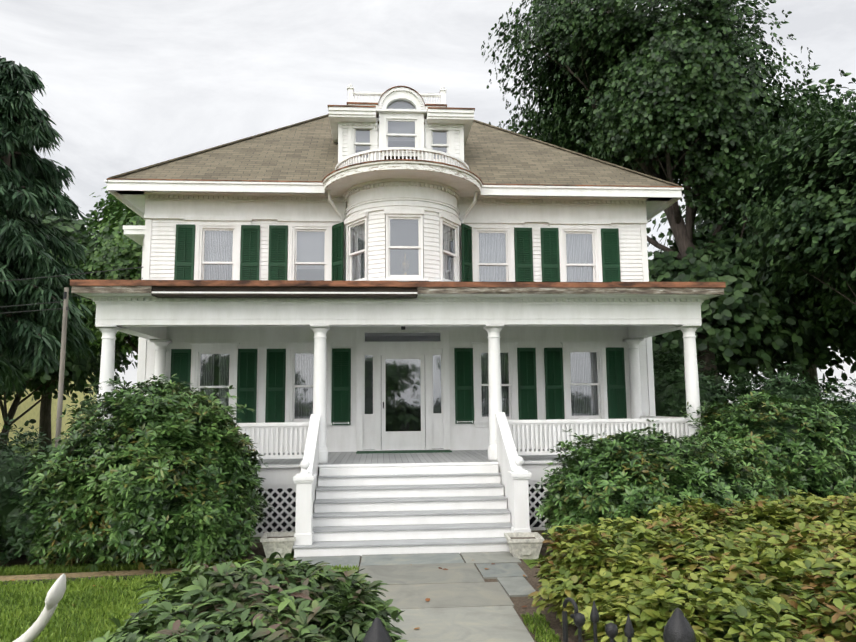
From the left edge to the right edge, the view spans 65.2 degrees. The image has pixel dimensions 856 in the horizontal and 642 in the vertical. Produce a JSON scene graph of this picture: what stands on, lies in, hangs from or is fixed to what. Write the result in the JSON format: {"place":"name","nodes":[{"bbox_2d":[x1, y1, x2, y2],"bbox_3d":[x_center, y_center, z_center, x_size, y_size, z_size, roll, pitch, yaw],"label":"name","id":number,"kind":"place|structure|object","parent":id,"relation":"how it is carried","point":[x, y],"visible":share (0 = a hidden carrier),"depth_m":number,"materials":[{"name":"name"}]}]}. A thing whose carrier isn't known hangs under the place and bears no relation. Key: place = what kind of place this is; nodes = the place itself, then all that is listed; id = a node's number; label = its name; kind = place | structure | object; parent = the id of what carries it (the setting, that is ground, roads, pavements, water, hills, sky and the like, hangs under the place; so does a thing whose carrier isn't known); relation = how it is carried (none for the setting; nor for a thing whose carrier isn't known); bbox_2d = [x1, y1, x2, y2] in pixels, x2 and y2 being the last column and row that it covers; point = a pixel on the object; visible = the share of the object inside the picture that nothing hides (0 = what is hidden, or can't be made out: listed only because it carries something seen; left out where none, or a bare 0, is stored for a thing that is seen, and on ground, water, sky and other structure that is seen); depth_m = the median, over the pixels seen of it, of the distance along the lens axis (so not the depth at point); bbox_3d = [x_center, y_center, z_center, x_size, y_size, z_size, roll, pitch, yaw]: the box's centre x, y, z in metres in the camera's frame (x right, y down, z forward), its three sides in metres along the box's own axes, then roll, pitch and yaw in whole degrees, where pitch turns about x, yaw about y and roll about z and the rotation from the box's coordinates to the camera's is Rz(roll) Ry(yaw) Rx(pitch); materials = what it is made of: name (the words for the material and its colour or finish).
{"place":"outdoors","nodes":[
{"label":"outdoors","id":0,"kind":"place"},
{"bbox_2d":[0,373,96,444],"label":"neighbour house","id":1,"kind":"structure","parent":0,"point":[33,412],"depth_m":42.00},
{"bbox_2d":[0,56,98,397],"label":"spruce","id":2,"kind":"object","parent":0,"point":[21,257],"depth_m":20.18,"materials":[{"name":"green plant"}]},
{"bbox_2d":[47,186,144,361],"bbox_3d":[-11.264,-0.282,29.027,10.504,12.255,11.398,0,-7,-4],"label":"tree","id":3,"kind":"object","parent":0,"point":[116,216],"depth_m":26.03,"materials":[{"name":"green plant"}]},
{"bbox_2d":[0,564,359,641],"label":"lawn","id":4,"kind":"structure","parent":0,"point":[103,603],"depth_m":7.31,"materials":[{"name":"green plant"}]},
{"bbox_2d":[13,574,65,641],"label":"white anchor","id":5,"kind":"object","parent":4,"relation":"on","point":[55,593],"visible":1,"depth_m":5.62,"materials":[{"name":"white metal"}]},
{"bbox_2d":[138,193,655,452],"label":"house walls","id":6,"kind":"structure","parent":0,"point":[165,214],"depth_m":14.88,"materials":[{"name":"white wood"}]},
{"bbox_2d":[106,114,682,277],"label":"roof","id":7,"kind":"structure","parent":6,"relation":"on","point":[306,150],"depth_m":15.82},
{"bbox_2d":[105,102,683,220],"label":"eaves","id":8,"kind":"object","parent":7,"relation":"on","point":[129,193],"visible":0.58,"depth_m":14.76,"materials":[{"name":"white wood"}]},
{"bbox_2d":[347,84,446,103],"bbox_3d":[-1.022,-6.590,21.343,2.960,0.625,2.960,0,-7,-4],"label":"roof railing","id":9,"kind":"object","parent":8,"relation":"on","point":[441,95],"visible":0.29,"depth_m":19.91,"materials":[{"name":"white wood"}]},
{"bbox_2d":[328,86,474,164],"bbox_3d":[-0.740,-4.211,17.360,3.400,2.210,4.045,0,-7,-4],"label":"dormer","id":10,"kind":"object","parent":7,"relation":"on","point":[402,101],"visible":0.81,"depth_m":15.68,"materials":[{"name":"white wood"}]},
{"bbox_2d":[347,116,454,161],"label":"dormer windows","id":11,"kind":"structure","parent":10,"relation":"in","point":[401,131],"depth_m":15.77,"materials":[{"name":"white wood"}]},
{"bbox_2d":[170,218,626,451],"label":"house windows","id":12,"kind":"structure","parent":6,"relation":"in","point":[402,391],"depth_m":14.80,"materials":[{"name":"white wood"}]},
{"bbox_2d":[344,179,459,291],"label":"bay wall","id":13,"kind":"structure","parent":0,"point":[376,198],"depth_m":13.98,"materials":[{"name":"white wood"}]},
{"bbox_2d":[322,147,482,280],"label":"balcony","id":14,"kind":"structure","parent":13,"relation":"on","point":[457,175],"depth_m":13.76,"materials":[{"name":"white wood"}]},
{"bbox_2d":[344,209,460,280],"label":"bay windows","id":15,"kind":"structure","parent":13,"relation":"in","point":[404,244],"depth_m":14.24,"materials":[{"name":"white wood"}]},
{"bbox_2d":[293,412,531,557],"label":"porch stairs","id":16,"kind":"structure","parent":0,"point":[346,511],"depth_m":10.46,"materials":[{"name":"white wood"}]},
{"bbox_2d":[295,551,534,641],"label":"walkway","id":17,"kind":"structure","parent":0,"point":[466,603],"depth_m":7.79,"materials":[{"name":"grey stone"}]},
{"bbox_2d":[410,563,526,628],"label":"fallen leaves","id":18,"kind":"object","parent":17,"relation":"on","point":[427,599],"depth_m":7.45,"materials":[{"name":"brown plant"}]},
{"bbox_2d":[0,0,855,403],"label":"sky","id":19,"kind":"structure","parent":0,"point":[131,84],"materials":[{"name":"white"}]},
{"bbox_2d":[4,402,855,641],"bbox_3d":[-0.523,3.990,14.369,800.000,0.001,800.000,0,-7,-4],"label":"ground","id":20,"kind":"structure","parent":0,"point":[528,561],"depth_m":9.65,"materials":[{"name":"green plant"}]},
{"bbox_2d":[55,287,68,446],"bbox_3d":[-7.776,1.636,14.135,0.105,4.750,0.135,0,-7,-4],"label":"utility pole","id":21,"kind":"object","parent":20,"relation":"on","point":[65,308],"visible":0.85,"depth_m":14.20,"materials":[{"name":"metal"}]},
{"bbox_2d":[0,267,142,313],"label":"wires","id":22,"kind":"object","parent":21,"relation":"attached to","point":[56,276],"visible":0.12,"depth_m":15.65,"materials":[{"name":"metal"}]},
{"bbox_2d":[0,317,137,447],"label":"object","id":23,"kind":"object","parent":20,"relation":"on","point":[90,366],"depth_m":30.26,"materials":[{"name":"green plant"}]},
{"bbox_2d":[25,202,137,451],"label":"tree leaves","id":24,"kind":"object","parent":20,"relation":"on","point":[70,228],"depth_m":31.91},
{"bbox_2d":[123,225,144,382],"bbox_3d":[-7.148,1.182,18.581,1.320,6.720,4.220,0,-7,-4],"label":"side bay","id":25,"kind":"object","parent":20,"relation":"on","point":[135,233],"depth_m":16.89,"materials":[{"name":"white wood"}]},
{"bbox_2d":[0,558,273,575],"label":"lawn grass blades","id":26,"kind":"object","parent":20,"relation":"on","point":[50,568],"visible":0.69,"depth_m":9.01,"materials":[{"name":"green plant"}]},
{"bbox_2d":[3,572,281,584],"bbox_3d":[-5.730,3.268,8.243,7.778,0.040,0.160,1,-7,-9],"label":"lawn edging","id":27,"kind":"object","parent":20,"relation":"on","point":[95,578],"depth_m":8.47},
{"bbox_2d":[16,373,274,572],"bbox_3d":[-4.181,2.145,9.898,3.650,2.700,2.955,0,-7,-4],"label":"rhododendron","id":28,"kind":"object","parent":20,"relation":"on","point":[187,414],"depth_m":9.04,"materials":[{"name":"green plant"}]},
{"bbox_2d":[88,552,407,641],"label":"shrub","id":29,"kind":"object","parent":20,"relation":"on","point":[289,609],"depth_m":4.83,"materials":[{"name":"green plant"}]},
{"bbox_2d":[260,531,295,557],"bbox_3d":[-2.191,3.309,9.871,0.500,0.290,0.500,0,-7,-7],"label":"planter","id":30,"kind":"object","parent":20,"relation":"on","point":[281,543],"visible":0.83,"depth_m":9.67,"materials":[{"name":"stone"}]},
{"bbox_2d":[0,530,558,580],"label":"planting beds","id":31,"kind":"object","parent":20,"relation":"on","point":[23,559],"visible":0.08,"depth_m":9.02,"materials":[{"name":"soil"}]},
{"bbox_2d":[0,416,75,565],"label":"shrubs","id":32,"kind":"object","parent":31,"relation":"on","point":[16,488],"depth_m":9.28,"materials":[{"name":"green plant"}]},
{"bbox_2d":[535,419,791,544],"bbox_3d":[3.459,2.467,10.022,3.781,1.920,2.938,0,-7,-4],"label":"rhododendron","id":33,"kind":"object","parent":31,"relation":"on","point":[573,477],"depth_m":9.35,"materials":[{"name":"green plant"}]},
{"bbox_2d":[527,489,855,641],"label":"hedge","id":34,"kind":"object","parent":31,"relation":"on","point":[767,555],"depth_m":5.97,"materials":[{"name":"green plant"}]},
{"bbox_2d":[668,389,855,498],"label":"rhododendron","id":35,"kind":"object","parent":31,"relation":"on","point":[822,425],"depth_m":11.01,"materials":[{"name":"green plant"}]},
{"bbox_2d":[289,555,592,641],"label":"path bedding","id":36,"kind":"object","parent":20,"relation":"on","point":[520,602],"depth_m":7.12,"materials":[{"name":"soil"}]},
{"bbox_2d":[520,611,560,641],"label":"lawn","id":37,"kind":"structure","parent":36,"relation":"on","point":[548,636],"depth_m":6.50,"materials":[{"name":"green plant"}]},
{"bbox_2d":[504,532,543,558],"bbox_3d":[1.384,3.248,9.646,0.520,0.290,0.520,0,-7,-4],"label":"planter","id":38,"kind":"object","parent":20,"relation":"on","point":[524,545],"visible":0.92,"depth_m":9.45,"materials":[{"name":"stone"}]},
{"bbox_2d":[363,597,695,641],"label":"iron fence","id":39,"kind":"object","parent":20,"relation":"on","point":[678,628],"depth_m":2.40,"materials":[{"name":"black metal"}]},
{"bbox_2d":[653,346,855,444],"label":"shrubs","id":40,"kind":"object","parent":20,"relation":"on","point":[728,394],"depth_m":16.82,"materials":[{"name":"green plant"}]},
{"bbox_2d":[678,216,855,394],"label":"tree leaves","id":41,"kind":"object","parent":20,"relation":"on","point":[827,355],"depth_m":25.37,"materials":[{"name":"green plant"}]},
{"bbox_2d":[695,114,855,337],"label":"tree","id":42,"kind":"object","parent":20,"relation":"on","point":[800,219],"depth_m":18.86,"materials":[{"name":"green plant"}]},
{"bbox_2d":[747,174,854,329],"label":"tree leaves","id":43,"kind":"object","parent":20,"relation":"on","point":[817,284],"depth_m":22.35,"materials":[{"name":"green plant"}]},
{"bbox_2d":[772,492,855,504],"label":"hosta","id":44,"kind":"object","parent":20,"relation":"on","point":[816,498],"depth_m":9.66,"materials":[{"name":"green plant"}]},
{"bbox_2d":[246,449,649,532],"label":"porch deck","id":45,"kind":"structure","parent":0,"point":[273,472],"depth_m":11.70,"materials":[{"name":"white wood"}]},
{"bbox_2d":[96,324,701,463],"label":"porch columns","id":46,"kind":"structure","parent":45,"relation":"on","point":[108,338],"depth_m":12.00,"materials":[{"name":"white wood"}]},
{"bbox_2d":[70,280,725,339],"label":"porch roof","id":47,"kind":"structure","parent":46,"relation":"on","point":[150,309],"depth_m":11.83,"materials":[{"name":"white wood"}]},
{"bbox_2d":[246,481,552,536],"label":"lattice panels","id":48,"kind":"object","parent":45,"relation":"attached to","point":[293,488],"visible":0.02,"depth_m":11.36,"materials":[{"name":"white wood"}]},
{"bbox_2d":[356,450,451,453],"bbox_3d":[-0.509,2.764,14.158,2.000,0.018,0.520,0,-7,-4],"label":"door mat","id":49,"kind":"object","parent":45,"relation":"on","point":[403,451],"depth_m":14.02,"materials":[{"name":"green fabric"}]},
{"bbox_2d":[235,416,688,458],"bbox_3d":[-0.430,2.233,13.029,10.550,0.620,2.495,0,-7,-4],"label":"porch balustrade","id":50,"kind":"object","parent":45,"relation":"on","point":[675,426],"visible":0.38,"depth_m":11.99,"materials":[{"name":"white wood"}]},
{"bbox_2d":[481,0,855,384],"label":"maple","id":51,"kind":"object","parent":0,"point":[672,83],"depth_m":23.14,"materials":[{"name":"green plant"}]},
{"bbox_2d":[648,217,852,393],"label":"tree leaves","id":52,"kind":"object","parent":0,"point":[728,315],"depth_m":23.32,"materials":[{"name":"green plant"}]},
{"bbox_2d":[646,65,855,396],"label":"tree","id":53,"kind":"object","parent":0,"point":[699,223],"depth_m":33.80,"materials":[{"name":"green plant"}]}
]}

